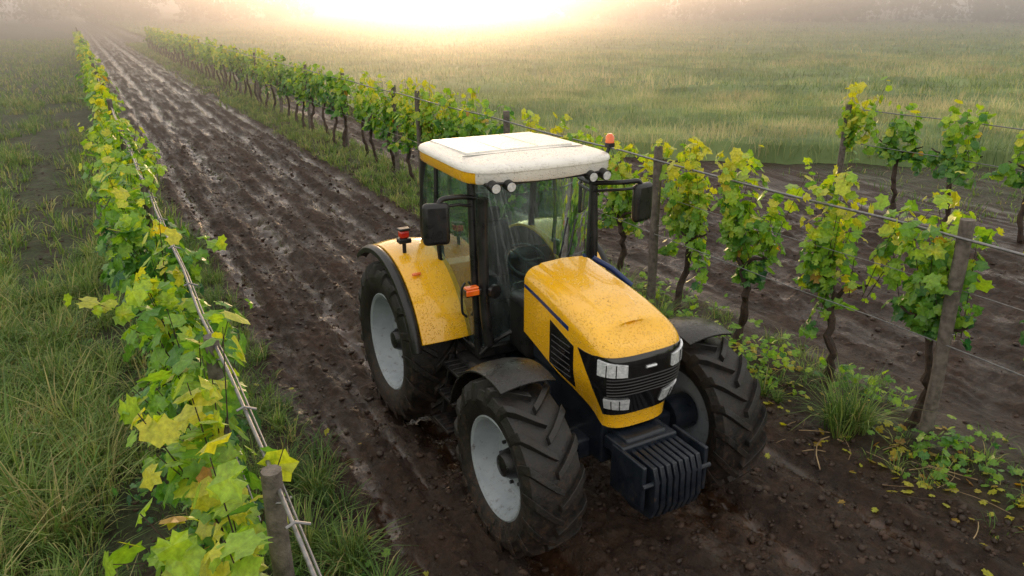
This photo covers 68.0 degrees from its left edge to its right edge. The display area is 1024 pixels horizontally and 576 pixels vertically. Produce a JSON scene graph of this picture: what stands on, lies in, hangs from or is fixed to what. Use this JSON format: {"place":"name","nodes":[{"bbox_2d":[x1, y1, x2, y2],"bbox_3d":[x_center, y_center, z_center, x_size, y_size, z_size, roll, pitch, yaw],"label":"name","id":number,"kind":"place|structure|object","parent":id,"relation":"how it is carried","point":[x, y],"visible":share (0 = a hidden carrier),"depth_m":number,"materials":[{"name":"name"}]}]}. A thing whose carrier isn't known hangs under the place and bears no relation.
{"place":"outdoors","nodes":[
{"label":"outdoors","id":0,"kind":"place"},
{"bbox_2d":[457,306,517,358],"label":"cab floor","id":1,"kind":"structure","parent":0,"point":[500,325],"depth_m":7.50,"materials":[{"name":"black metal"}]},
{"bbox_2d":[373,237,471,345],"bbox_3d":[-1.006,-0.081,7.871,0.520,0.749,1.656,-11,23,-27],"label":"fender","id":2,"kind":"object","parent":1,"relation":"attached to","point":[433,288],"visible":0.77,"depth_m":7.41,"materials":[{"name":"yellow paint"}]},
{"bbox_2d":[357,244,422,354],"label":"fender trim","id":3,"kind":"structure","parent":2,"relation":"attached to","point":[382,256],"depth_m":7.29,"materials":[{"name":"black plastic"}]},
{"bbox_2d":[420,160,426,239],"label":"pillar","id":4,"kind":"structure","parent":2,"relation":"on","point":[423,183],"depth_m":7.76,"materials":[{"name":"black metal"}]},
{"bbox_2d":[467,183,481,355],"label":"pillar","id":5,"kind":"structure","parent":1,"relation":"on","point":[472,231],"depth_m":6.94,"materials":[{"name":"black metal"}]},
{"bbox_2d":[436,194,475,203],"bbox_3d":[-0.498,-0.722,6.679,0.433,0.209,0.074,-14,24,-33],"label":"mirror arm","id":6,"kind":"object","parent":5,"relation":"attached to","point":[442,199],"visible":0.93,"depth_m":6.63},
{"bbox_2d":[422,202,449,245],"bbox_3d":[-0.662,-0.556,6.631,0.240,0.380,0.090,-6,21,-16],"label":"mirror shell","id":7,"kind":"object","parent":6,"relation":"attached to","point":[436,222],"visible":1,"depth_m":6.59,"materials":[{"name":"black plastic"}]},
{"bbox_2d":[456,349,505,378],"bbox_3d":[-0.233,0.920,7.426,0.420,0.500,0.680,-11,23,-27],"label":"fuel tank","id":8,"kind":"object","parent":1,"relation":"attached to","point":[468,359],"visible":0.16,"depth_m":7.37,"materials":[{"name":"black plastic"}]},
{"bbox_2d":[433,354,468,434],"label":"steps","id":9,"kind":"structure","parent":8,"relation":"attached to","point":[444,419],"depth_m":7.41,"materials":[{"name":"black plastic"}]},
{"bbox_2d":[477,197,494,346],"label":"pillar","id":10,"kind":"structure","parent":1,"relation":"on","point":[483,262],"depth_m":6.88,"materials":[{"name":"black metal"}]},
{"bbox_2d":[447,247,536,306],"bbox_3d":[-0.295,-0.096,8.390,1.220,0.550,0.250,-11,23,-27],"label":"cab rear base","id":11,"kind":"object","parent":1,"relation":"on","point":[460,266],"visible":0.1,"depth_m":8.19,"materials":[{"name":"yellow plastic"}]},
{"bbox_2d":[558,176,590,258],"bbox_3d":[0.271,-0.256,7.233,1.312,1.700,0.230,-11,23,-27],"label":"windshield","id":12,"kind":"object","parent":1,"relation":"on","point":[577,199],"visible":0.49,"depth_m":7.30,"materials":[{"name":"clear glass"}]},
{"bbox_2d":[419,151,608,184],"bbox_3d":[-0.006,-1.263,7.399,1.531,0.136,1.500,-11,23,-27],"label":"roof skirt","id":13,"kind":"object","parent":12,"relation":"on","point":[521,176],"visible":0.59,"depth_m":6.77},
{"bbox_2d":[418,133,609,173],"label":"roof top","id":14,"kind":"structure","parent":13,"relation":"on","point":[528,159],"depth_m":6.90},
{"bbox_2d":[430,132,571,154],"bbox_3d":[-0.117,-1.444,7.548,1.160,0.028,0.840,-11,23,-27],"label":"roof hatch","id":15,"kind":"object","parent":14,"relation":"on","point":[465,146],"visible":0.98,"depth_m":7.48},
{"bbox_2d":[527,182,536,243],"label":"pillar","id":16,"kind":"structure","parent":13,"relation":"attached to","point":[532,204],"depth_m":8.50,"materials":[{"name":"black metal"}]},
{"bbox_2d":[511,281,523,292],"bbox_3d":[0.259,0.028,7.361,0.500,0.197,0.268,-11,23,-27],"label":"dashboard","id":17,"kind":"object","parent":12,"relation":"attached to","point":[517,285],"visible":0.18,"depth_m":7.27,"materials":[{"name":"black plastic"}]},
{"bbox_2d":[505,243,546,276],"bbox_3d":[0.139,-0.273,7.484,0.434,0.263,0.361,-11,23,-27],"label":"steering wheel","id":18,"kind":"object","parent":17,"relation":"on","point":[511,247],"visible":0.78,"depth_m":7.50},
{"bbox_2d":[510,288,534,358],"bbox_3d":[0.365,0.291,7.253,0.720,0.600,0.420,-11,23,-27],"label":"cab cowl","id":19,"kind":"object","parent":12,"relation":"attached to","point":[521,341],"visible":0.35,"depth_m":7.06,"materials":[{"name":"black plastic"}]},
{"bbox_2d":[590,178,597,258],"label":"pillar","id":20,"kind":"structure","parent":1,"relation":"on","point":[594,227],"depth_m":7.48,"materials":[{"name":"black metal"}]},
{"bbox_2d":[592,178,642,184],"bbox_3d":[1.028,-0.953,7.306,0.516,0.209,0.165,2,20,5],"label":"mirror arm","id":21,"kind":"object","parent":20,"relation":"attached to","point":[618,182],"visible":0.84,"depth_m":7.25},
{"bbox_2d":[631,182,652,222],"bbox_3d":[1.267,-0.836,7.390,0.240,0.380,0.090,-17,26,-38],"label":"mirror shell","id":22,"kind":"object","parent":21,"relation":"attached to","point":[642,202],"visible":1,"depth_m":7.34,"materials":[{"name":"black plastic"}]},
{"bbox_3d":[0.499,-0.161,8.242,0.096,0.841,1.199,-11,23,-27],"label":"door sill","id":23,"kind":"object","parent":1,"relation":"on","visible":0},
{"bbox_2d":[509,226,555,264],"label":"fender wall","id":24,"kind":"structure","parent":23,"relation":"attached to","point":[517,234],"depth_m":8.58,"materials":[{"name":"black plastic"}]},
{"bbox_2d":[509,217,604,268],"bbox_3d":[0.501,-0.367,8.649,0.520,0.749,1.656,-11,23,-27],"label":"fender","id":25,"kind":"object","parent":23,"relation":"on","point":[542,227],"visible":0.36,"depth_m":8.48,"materials":[{"name":"yellow paint"}]},
{"bbox_3d":[-0.127,0.151,8.154,0.360,0.220,0.400,-11,23,-27],"label":"seat pedestal","id":26,"kind":"object","parent":1,"relation":"on","visible":0},
{"bbox_2d":[476,219,510,276],"bbox_3d":[-0.233,-0.413,8.152,0.460,0.615,0.198,-11,23,-27],"label":"seat back","id":27,"kind":"object","parent":26,"relation":"on","point":[498,240],"visible":0.48,"depth_m":8.12,"materials":[{"name":"fabric"}]},
{"bbox_2d":[0,0,1008,13],"label":"sky","id":28,"kind":"structure","parent":0,"point":[330,5],"materials":[{"name":"white"}]},
{"bbox_2d":[489,273,522,301],"bbox_3d":[-0.117,-0.012,8.075,0.480,0.140,0.460,-11,23,-27],"label":"seat base","id":29,"kind":"object","parent":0,"point":[505,282],"visible":0.38,"depth_m":7.97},
{"bbox_2d":[0,12,1023,575],"bbox_3d":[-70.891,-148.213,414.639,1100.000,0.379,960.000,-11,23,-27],"label":"ground","id":30,"kind":"structure","parent":0,"point":[160,104],"depth_m":10.15,"materials":[{"name":"soil"}]},
{"bbox_2d":[77,110,155,187],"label":"grape vine","id":31,"kind":"object","parent":30,"relation":"on","point":[92,136],"visible":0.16,"depth_m":13.69,"materials":[{"name":"green plant"}]},
{"bbox_2d":[87,118,156,209],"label":"grape vine","id":32,"kind":"object","parent":30,"relation":"on","point":[105,133],"visible":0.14,"depth_m":13.03,"materials":[{"name":"green plant"}]},
{"bbox_2d":[80,132,166,224],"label":"grape vine","id":33,"kind":"object","parent":30,"relation":"on","point":[87,145],"visible":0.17,"depth_m":11.91,"materials":[{"name":"green plant"}]},
{"bbox_2d":[78,154,183,252],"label":"grape vine","id":34,"kind":"object","parent":30,"relation":"on","point":[95,179],"visible":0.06,"depth_m":9.96,"materials":[{"name":"green plant"}]},
{"bbox_2d":[93,125,174,235],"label":"grape vine","id":35,"kind":"object","parent":30,"relation":"on","point":[99,226],"visible":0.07,"depth_m":11.26,"materials":[{"name":"green plant"}]},
{"bbox_2d":[85,160,197,292],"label":"grape vine","id":36,"kind":"object","parent":30,"relation":"on","point":[108,186],"visible":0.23,"depth_m":8.89,"materials":[{"name":"green plant"}]},
{"bbox_2d":[95,186,206,320],"bbox_3d":[-3.881,0.079,8.306,1.048,2.490,1.570,-11,23,-27],"label":"grape vine","id":37,"kind":"object","parent":30,"relation":"on","point":[122,253],"visible":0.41,"depth_m":7.67,"materials":[{"name":"green plant"}]},
{"bbox_2d":[63,220,249,414],"bbox_3d":[-2.877,0.584,6.780,1.138,2.555,1.788,5,21,13],"label":"grape vine","id":38,"kind":"object","parent":30,"relation":"on","point":[125,313],"visible":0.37,"depth_m":6.12,"materials":[{"name":"green plant"}]},
{"bbox_2d":[104,190,227,372],"bbox_3d":[-3.234,0.411,7.408,1.077,2.504,1.857,-11,23,-27],"label":"grape vine","id":39,"kind":"object","parent":30,"relation":"on","point":[118,282],"visible":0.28,"depth_m":7.30,"materials":[{"name":"green plant"}]},
{"bbox_2d":[112,281,261,561],"bbox_3d":[-2.315,1.066,5.715,0.987,2.513,1.435,-3,20,-8],"label":"grape vine","id":40,"kind":"object","parent":30,"relation":"on","point":[177,322],"visible":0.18,"depth_m":5.25,"materials":[{"name":"green plant"}]},
{"bbox_2d":[118,311,265,568],"bbox_3d":[-1.827,1.395,4.652,0.878,2.607,1.672,-2,20,-4],"label":"grape vine","id":41,"kind":"object","parent":30,"relation":"on","point":[225,407],"visible":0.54,"depth_m":4.24,"materials":[{"name":"green plant"}]},
{"bbox_2d":[102,373,298,575],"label":"grape vine","id":42,"kind":"object","parent":30,"relation":"on","point":[223,490],"visible":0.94,"depth_m":3.54,"materials":[{"name":"green plant"}]},
{"bbox_2d":[203,333,234,444],"bbox_3d":[-1.900,1.381,5.211,0.119,2.302,0.116,10,22,25],"label":"vineyard post","id":43,"kind":"object","parent":30,"relation":"on","point":[215,371],"visible":0.16,"depth_m":4.84,"materials":[{"name":"brown wood"}]},
{"bbox_2d":[72,26,382,168],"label":"distant grape vines","id":44,"kind":"object","parent":30,"relation":"on","point":[95,99],"visible":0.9,"depth_m":27.30,"materials":[{"name":"green plant"}]},
{"bbox_2d":[75,27,399,171],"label":"distant vineyard posts","id":45,"kind":"object","parent":30,"relation":"on","point":[110,104],"visible":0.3,"depth_m":27.13,"materials":[{"name":"brown wood"}]},
{"bbox_2d":[98,78,316,575],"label":"trellis wire","id":46,"kind":"object","parent":45,"relation":"attached to","point":[306,556],"visible":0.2,"depth_m":3.96,"materials":[{"name":"metal"}]},
{"bbox_2d":[124,140,310,529],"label":"wire clips","id":47,"kind":"object","parent":46,"relation":"attached to","point":[294,521],"visible":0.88,"depth_m":4.04,"materials":[{"name":"metal"}]},
{"bbox_2d":[99,79,321,575],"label":"trellis wire","id":48,"kind":"object","parent":45,"relation":"attached to","point":[288,499],"visible":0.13,"depth_m":4.04,"materials":[{"name":"metal"}]},
{"bbox_2d":[260,464,294,575],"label":"vineyard post","id":49,"kind":"object","parent":30,"relation":"on","point":[276,525],"visible":0.9,"depth_m":3.43,"materials":[{"name":"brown wood"}]},
{"bbox_2d":[360,74,414,170],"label":"grape vine","id":50,"kind":"object","parent":30,"relation":"on","point":[388,123],"visible":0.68,"depth_m":19.79,"materials":[{"name":"green plant"}]},
{"bbox_2d":[358,261,457,419],"bbox_3d":[-1.153,0.539,8.230,0.549,1.748,1.751,-11,23,-27],"label":"tire","id":51,"kind":"object","parent":30,"relation":"on","point":[416,395],"visible":0.58,"depth_m":7.71,"materials":[{"name":"rubber"}]},
{"bbox_2d":[371,293,403,389],"bbox_3d":[-1.158,0.540,8.227,0.421,1.064,1.064,-11,23,-27],"label":"wheel left rim","id":52,"kind":"object","parent":51,"relation":"on","point":[388,355],"visible":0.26,"depth_m":8.52,"materials":[{"name":"grey paint"}]},
{"bbox_2d":[386,77,429,180],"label":"grape vine","id":53,"kind":"object","parent":30,"relation":"on","point":[406,128],"visible":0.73,"depth_m":18.70,"materials":[{"name":"green plant"}]},
{"bbox_2d":[414,90,421,181],"bbox_3d":[-2.192,-3.454,18.111,0.181,2.442,0.152,-11,23,-27],"label":"vineyard post","id":54,"kind":"object","parent":30,"relation":"on","point":[418,125],"visible":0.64,"depth_m":17.93,"materials":[{"name":"brown wood"}]},
{"bbox_2d":[395,80,447,188],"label":"grape vine","id":55,"kind":"object","parent":30,"relation":"on","point":[425,120],"visible":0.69,"depth_m":17.62,"materials":[{"name":"green plant"}]},
{"bbox_2d":[419,88,468,201],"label":"grape vine","id":56,"kind":"object","parent":30,"relation":"on","point":[448,126],"visible":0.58,"depth_m":16.53,"materials":[{"name":"green plant"}]},
{"bbox_2d":[439,86,490,208],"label":"grape vine","id":57,"kind":"object","parent":30,"relation":"on","point":[470,127],"visible":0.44,"depth_m":15.68,"materials":[{"name":"green plant"}]},
{"bbox_2d":[478,99,536,218],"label":"grape vine","id":58,"kind":"object","parent":30,"relation":"on","point":[493,127],"visible":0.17,"depth_m":14.53,"materials":[{"name":"green plant"}]},
{"bbox_2d":[503,111,512,224],"bbox_3d":[-0.076,-2.135,14.490,0.185,2.444,0.158,-11,23,-27],"label":"vineyard post","id":59,"kind":"object","parent":30,"relation":"on","point":[506,125],"visible":0.37,"depth_m":14.18,"materials":[{"name":"brown wood"}]},
{"bbox_2d":[0,0,1023,25],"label":"distant trees","id":60,"kind":"object","parent":30,"relation":"on","point":[987,11],"visible":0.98,"depth_m":227.15,"materials":[{"name":"grey plant"}]},
{"bbox_2d":[0,128,1023,575],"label":"soil clods","id":61,"kind":"object","parent":30,"relation":"on","point":[438,508],"visible":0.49,"depth_m":7.16,"materials":[{"name":"soil"}]},
{"bbox_2d":[454,377,586,558],"bbox_3d":[0.029,1.423,6.220,0.508,1.478,1.481,-11,23,-27],"label":"front wheel left tyre","id":62,"kind":"object","parent":30,"relation":"on","point":[539,436],"visible":0.8,"depth_m":5.72,"materials":[{"name":"rubber"}]},
{"bbox_2d":[471,415,519,521],"bbox_3d":[0.024,1.424,6.218,0.390,0.884,0.884,-11,23,-27],"label":"wheel rim","id":63,"kind":"object","parent":62,"relation":"on","point":[501,493],"visible":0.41,"depth_m":6.43,"materials":[{"name":"grey paint"}]},
{"bbox_2d":[496,440,518,486],"bbox_3d":[-0.044,1.437,6.183,0.135,0.389,0.393,-11,23,-27],"label":"front wheel left hub","id":64,"kind":"object","parent":63,"relation":"attached to","point":[506,467],"visible":0.73,"depth_m":6.12,"materials":[{"name":"black metal"}]},
{"bbox_2d":[22,266,1023,575],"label":"weeds","id":65,"kind":"object","parent":30,"relation":"on","point":[946,442],"visible":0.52,"depth_m":8.13,"materials":[{"name":"green plant"}]},
{"bbox_2d":[503,108,572,217],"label":"grape vine","id":66,"kind":"object","parent":30,"relation":"on","point":[542,185],"visible":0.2,"depth_m":13.51,"materials":[{"name":"green plant"}]},
{"bbox_2d":[96,319,1023,575],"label":"fallen leaves","id":67,"kind":"object","parent":30,"relation":"on","point":[906,483],"visible":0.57,"depth_m":7.44,"materials":[{"name":"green plant"}]},
{"bbox_2d":[559,125,618,207],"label":"grape vine","id":68,"kind":"object","parent":30,"relation":"on","point":[581,136],"visible":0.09,"depth_m":12.32,"materials":[{"name":"green plant"}]},
{"bbox_2d":[598,133,676,277],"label":"grape vine","id":69,"kind":"object","parent":30,"relation":"on","point":[619,205],"visible":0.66,"depth_m":11.43,"materials":[{"name":"green plant"}]},
{"bbox_2d":[646,146,665,304],"bbox_3d":[2.047,-0.804,10.864,0.149,2.442,0.170,17,26,38],"label":"vineyard post","id":70,"kind":"object","parent":30,"relation":"on","point":[653,237],"visible":0.88,"depth_m":10.79,"materials":[{"name":"brown wood"}]},
{"bbox_2d":[651,136,718,313],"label":"grape vine","id":71,"kind":"object","parent":30,"relation":"on","point":[684,220],"visible":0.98,"depth_m":10.41,"materials":[{"name":"green plant"}]},
{"bbox_2d":[679,336,767,490],"bbox_3d":[1.676,1.110,7.070,0.508,1.478,1.481,-11,23,-27],"label":"front wheel right tyre","id":72,"kind":"object","parent":30,"relation":"on","point":[716,372],"visible":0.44,"depth_m":6.51,"materials":[{"name":"rubber"}]},
{"bbox_2d":[669,370,708,443],"bbox_3d":[1.680,1.109,7.072,0.390,0.884,0.884,-11,23,-27],"label":"front wheel right rim","id":73,"kind":"object","parent":72,"relation":"on","point":[699,429],"visible":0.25,"depth_m":6.99,"materials":[{"name":"grey paint"}]},
{"bbox_2d":[702,145,815,344],"bbox_3d":[2.950,-0.387,9.412,1.057,2.641,1.289,-11,23,-27],"label":"grape vine","id":74,"kind":"object","parent":30,"relation":"on","point":[737,239],"visible":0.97,"depth_m":9.30,"materials":[{"name":"green plant"}]},
{"bbox_2d":[832,104,851,196],"bbox_3d":[7.659,-3.109,17.638,0.153,2.254,0.150,4,21,10],"label":"vineyard post","id":75,"kind":"object","parent":30,"relation":"on","point":[841,154],"visible":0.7,"depth_m":17.56,"materials":[{"name":"brown wood"}]},
{"bbox_2d":[835,76,891,161],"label":"grape vine","id":76,"kind":"object","parent":30,"relation":"on","point":[856,117],"visible":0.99,"depth_m":17.07,"materials":[{"name":"green plant"}]},
{"bbox_2d":[792,159,965,384],"bbox_3d":[3.880,-0.058,8.440,1.582,2.684,0.982,14,25,34],"label":"grape vine","id":77,"kind":"object","parent":30,"relation":"on","point":[817,267],"visible":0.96,"depth_m":8.38,"materials":[{"name":"green plant"}]},
{"bbox_2d":[770,370,1010,543],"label":"straw litter","id":78,"kind":"object","parent":30,"relation":"on","point":[930,466],"visible":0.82,"depth_m":7.25,"materials":[{"name":"brown plant"}]},
{"bbox_2d":[862,94,935,209],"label":"grape vine","id":79,"kind":"object","parent":30,"relation":"on","point":[906,131],"visible":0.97,"depth_m":16.45,"materials":[{"name":"green plant"}]},
{"bbox_2d":[868,193,1004,429],"bbox_3d":[4.135,0.289,7.646,0.981,2.570,1.186,1,20,4],"label":"grape vine","id":80,"kind":"object","parent":30,"relation":"on","point":[917,306],"visible":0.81,"depth_m":7.31,"materials":[{"name":"green plant"}]},
{"bbox_2d":[916,218,976,443],"bbox_3d":[4.148,0.525,7.285,0.182,2.443,0.149,-11,23,-27],"label":"vineyard post","id":81,"kind":"object","parent":30,"relation":"on","point":[959,265],"visible":0.91,"depth_m":7.18,"materials":[{"name":"brown wood"}]},
{"bbox_2d":[145,28,1023,256],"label":"trellis wire","id":82,"kind":"object","parent":81,"relation":"attached to","point":[899,221],"visible":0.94,"depth_m":8.92,"materials":[{"name":"metal"}]},
{"bbox_2d":[153,41,1023,376],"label":"trellis wire","id":83,"kind":"object","parent":81,"relation":"attached to","point":[755,273],"visible":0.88,"depth_m":8.73,"materials":[{"name":"metal"}]},
{"bbox_2d":[927,99,996,221],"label":"grape vine","id":84,"kind":"object","parent":30,"relation":"on","point":[952,135],"visible":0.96,"depth_m":15.16,"materials":[{"name":"green plant"}]},
{"bbox_2d":[981,130,1023,243],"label":"grape vine","id":85,"kind":"object","parent":30,"relation":"on","point":[1014,180],"visible":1,"depth_m":14.39,"materials":[{"name":"green plant"}]},
{"bbox_2d":[0,37,1023,575],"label":"grass","id":86,"kind":"structure","parent":0,"point":[74,437],"depth_m":8.54,"materials":[{"name":"plant"}]},
{"bbox_2d":[102,14,1023,168],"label":"grass field","id":87,"kind":"structure","parent":0,"point":[825,154],"depth_m":52.36,"materials":[{"name":"plant"}]},
{"bbox_2d":[106,18,1023,166],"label":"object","id":88,"kind":"structure","parent":87,"relation":"on","point":[708,108],"depth_m":47.34,"materials":[{"name":"plant"}]},
{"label":"right bracket","id":89,"kind":"object","parent":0,"visible":0},
{"bbox_2d":[591,255,632,286],"bbox_3d":[1.003,-0.168,7.597,0.431,0.329,0.075,2,20,5],"label":"exhaust pipe","id":90,"kind":"object","parent":89,"relation":"on","point":[613,270],"visible":0.92,"depth_m":7.58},
{"bbox_3d":[1.449,0.704,6.939,0.429,0.746,0.100,-11,23,-27],"label":"front fender bracket","id":91,"kind":"object","parent":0,"visible":0},
{"bbox_2d":[570,408,669,458],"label":"front axle beam","id":92,"kind":"structure","parent":91,"relation":"attached to","point":[583,441],"depth_m":6.47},
{"bbox_2d":[541,381,551,395],"bbox_3d":[0.149,0.947,6.279,0.433,0.746,0.075,-8,22,-20],"label":"front fender bracket","id":93,"kind":"object","parent":92,"relation":"attached to","point":[547,383],"visible":0.06,"depth_m":6.26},
{"bbox_2d":[450,357,555,403],"bbox_3d":[-0.112,0.833,6.330,0.490,0.629,1.027,-11,23,-27],"label":"front fender","id":94,"kind":"object","parent":93,"relation":"attached to","point":[502,376],"visible":0.92,"depth_m":5.99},
{"bbox_2d":[535,359,653,461],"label":"engine block","id":95,"kind":"structure","parent":92,"relation":"on","point":[580,414],"depth_m":6.49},
{"bbox_2d":[608,419,665,454],"bbox_3d":[0.982,1.232,6.404,0.420,0.260,0.500,-11,23,-27],"label":"frame nose","id":96,"kind":"object","parent":92,"relation":"on","point":[639,431],"visible":0.35,"depth_m":6.21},
{"bbox_2d":[524,257,678,427],"bbox_3d":[0.765,0.433,6.530,0.820,1.054,1.340,-11,23,-27],"label":"hood","id":97,"kind":"object","parent":96,"relation":"on","point":[645,325],"visible":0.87,"depth_m":6.17,"materials":[{"name":"yellow paint"}]},
{"bbox_2d":[549,320,575,386],"bbox_3d":[0.423,0.546,6.372,0.047,0.470,0.389,-11,23,-27],"label":"side vent","id":98,"kind":"object","parent":97,"relation":"attached to","point":[555,331],"visible":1,"depth_m":6.36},
{"bbox_2d":[539,256,638,313],"bbox_3d":[0.688,-0.020,6.513,0.500,0.224,0.980,-11,23,-27],"label":"hood spine","id":99,"kind":"object","parent":97,"relation":"attached to","point":[591,284],"visible":1,"depth_m":6.49},
{"bbox_2d":[597,359,628,378],"bbox_3d":[0.778,0.626,5.867,0.241,0.140,0.066,2,20,5],"label":"headlight","id":100,"kind":"object","parent":97,"relation":"attached to","point":[622,371],"visible":1,"depth_m":5.85},
{"bbox_2d":[603,398,629,409],"bbox_3d":[0.822,0.922,6.017,0.224,0.120,0.079,-3,20,-8],"label":"headlight","id":101,"kind":"object","parent":97,"relation":"attached to","point":[624,404],"visible":0.99,"depth_m":5.99},
{"bbox_2d":[578,347,678,414],"bbox_3d":[0.990,0.705,6.194,0.832,0.505,0.417,-11,23,-27],"label":"grille mask","id":102,"kind":"object","parent":97,"relation":"attached to","point":[645,399],"visible":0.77,"depth_m":6.00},
{"bbox_2d":[579,336,680,362],"bbox_3d":[0.989,0.461,6.106,0.834,0.035,0.412,-11,23,-27],"label":"grille mask brow","id":103,"kind":"object","parent":102,"relation":"attached to","point":[644,355],"visible":0.88,"depth_m":5.91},
{"bbox_2d":[606,362,679,396],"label":"grille bars","id":104,"kind":"object","parent":97,"relation":"attached to","point":[675,374],"visible":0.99,"depth_m":5.99,"materials":[{"name":"black plastic"}]},
{"bbox_2d":[604,419,676,454],"bbox_3d":[1.059,1.243,6.259,0.560,0.120,0.260,-11,23,-27],"label":"weight carrier","id":105,"kind":"object","parent":96,"relation":"attached to","point":[610,439],"visible":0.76,"depth_m":6.16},
{"bbox_2d":[610,444,646,511],"bbox_3d":[0.918,1.499,6.027,0.040,0.400,0.420,-11,23,-27],"label":"weight carrier arm","id":106,"kind":"object","parent":105,"relation":"attached to","point":[628,473],"visible":1,"depth_m":5.99},
{"bbox_2d":[625,435,701,518],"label":"front weights","id":107,"kind":"object","parent":105,"relation":"attached to","point":[675,461],"visible":0.86,"depth_m":5.98,"materials":[{"name":"metal"}]},
{"bbox_2d":[641,462,710,490],"bbox_3d":[1.296,1.477,5.973,0.680,0.040,0.040,-11,23,-27],"label":"weight pin","id":108,"kind":"object","parent":105,"relation":"attached to","point":[651,484],"visible":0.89,"depth_m":5.85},
{"bbox_2d":[672,424,707,488],"bbox_3d":[1.462,1.396,6.308,0.040,0.400,0.420,-11,23,-27],"label":"weight carrier arm","id":109,"kind":"object","parent":108,"relation":"attached to","point":[700,447],"visible":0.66,"depth_m":6.17},
{"bbox_2d":[663,391,697,429],"bbox_3d":[1.496,1.144,6.977,0.250,0.340,0.340,-11,23,-27],"label":"front axle hub","id":110,"kind":"object","parent":92,"relation":"attached to","point":[681,407],"visible":0.64,"depth_m":6.85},
{"bbox_2d":[667,317,731,345],"bbox_3d":[1.510,0.525,7.166,0.490,0.629,1.027,-11,23,-27],"label":"front fender","id":111,"kind":"object","parent":91,"relation":"attached to","point":[692,330],"visible":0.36,"depth_m":6.75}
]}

